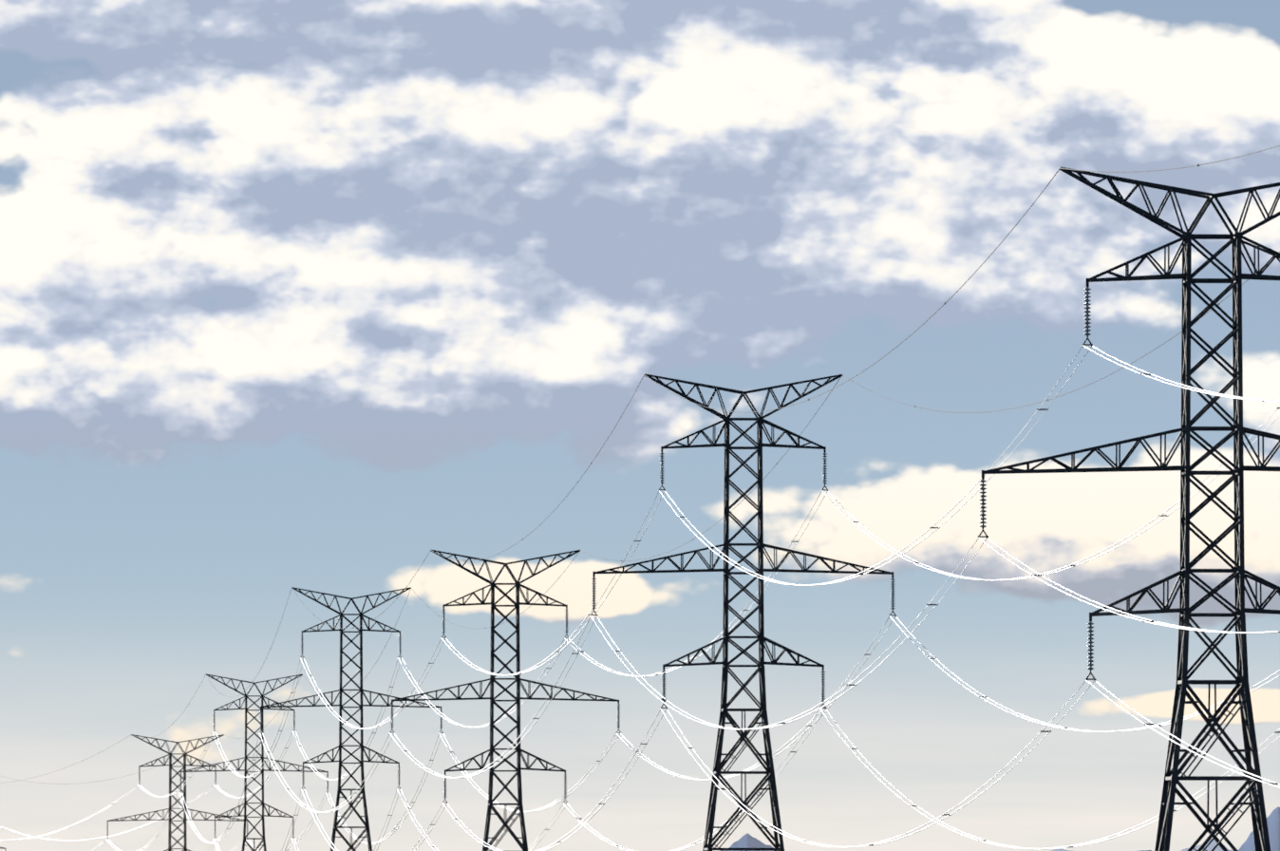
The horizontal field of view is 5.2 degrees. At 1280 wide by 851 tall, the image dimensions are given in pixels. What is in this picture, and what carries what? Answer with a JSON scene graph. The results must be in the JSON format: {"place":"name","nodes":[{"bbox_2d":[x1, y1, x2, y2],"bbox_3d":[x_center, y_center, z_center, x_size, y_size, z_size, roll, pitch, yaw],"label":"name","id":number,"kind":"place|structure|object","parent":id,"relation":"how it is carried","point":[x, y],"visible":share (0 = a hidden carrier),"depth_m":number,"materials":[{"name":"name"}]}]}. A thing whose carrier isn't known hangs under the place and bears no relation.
{"place":"outdoors","nodes":[
{"label":"outdoors","id":0,"kind":"place"},
{"bbox_2d":[0,0,1279,850],"label":"sky","id":1,"kind":"structure","parent":0,"point":[327,296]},
{"bbox_2d":[721,806,1279,850],"bbox_3d":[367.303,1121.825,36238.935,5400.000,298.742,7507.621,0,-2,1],"label":"mountain range","id":2,"kind":"structure","parent":0,"point":[769,846],"depth_m":35954.01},
{"bbox_3d":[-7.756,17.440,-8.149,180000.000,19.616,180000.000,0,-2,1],"label":"ground","id":3,"kind":"structure","parent":0,"visible":0},
{"bbox_2d":[105,734,248,850],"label":"pylon","id":4,"kind":"object","parent":3,"relation":"on","point":[184,819],"visible":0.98,"depth_m":2611.58,"materials":[{"name":"metal"}]},
{"bbox_2d":[178,673,328,850],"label":"pylon","id":5,"kind":"object","parent":3,"relation":"on","point":[262,802],"visible":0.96,"depth_m":2311.76,"materials":[{"name":"metal"}]},
{"bbox_2d":[259,586,443,850],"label":"pylon","id":6,"kind":"object","parent":3,"relation":"on","point":[361,614],"visible":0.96,"depth_m":1884.98,"materials":[{"name":"metal"}]},
{"bbox_2d":[389,548,621,850],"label":"pylon","id":7,"kind":"object","parent":3,"relation":"on","point":[523,845],"visible":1,"depth_m":1498.03,"materials":[{"name":"metal"}]},
{"bbox_2d":[590,373,896,850],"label":"pylon","id":8,"kind":"object","parent":3,"relation":"on","point":[762,639],"visible":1,"depth_m":1134.15,"materials":[{"name":"metal"}]},
{"bbox_2d":[977,166,1279,850],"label":"pylon","id":9,"kind":"object","parent":3,"relation":"on","point":[1240,682],"visible":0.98,"depth_m":739.53,"materials":[{"name":"metal"}]},
{"bbox_2d":[0,345,1279,850],"bbox_3d":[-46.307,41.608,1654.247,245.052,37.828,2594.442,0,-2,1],"label":"conductors","id":10,"kind":"object","parent":9,"relation":"hanging from","point":[765,725],"visible":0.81,"depth_m":1087.05,"materials":[{"name":"silver metal"}]},
{"bbox_2d":[0,145,1279,784],"bbox_3d":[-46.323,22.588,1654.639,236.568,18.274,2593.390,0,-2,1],"label":"earth wires","id":11,"kind":"object","parent":9,"relation":"attached to","point":[760,411],"visible":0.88,"depth_m":1051.23,"materials":[{"name":"grey metal"}]},
{"bbox_2d":[41,373,1279,847],"bbox_3d":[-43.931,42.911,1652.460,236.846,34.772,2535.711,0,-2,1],"label":"bundle spacers","id":12,"kind":"object","parent":9,"relation":"attached to","point":[784,723],"visible":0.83,"depth_m":1036.01,"materials":[{"name":"grey metal"}]}
]}

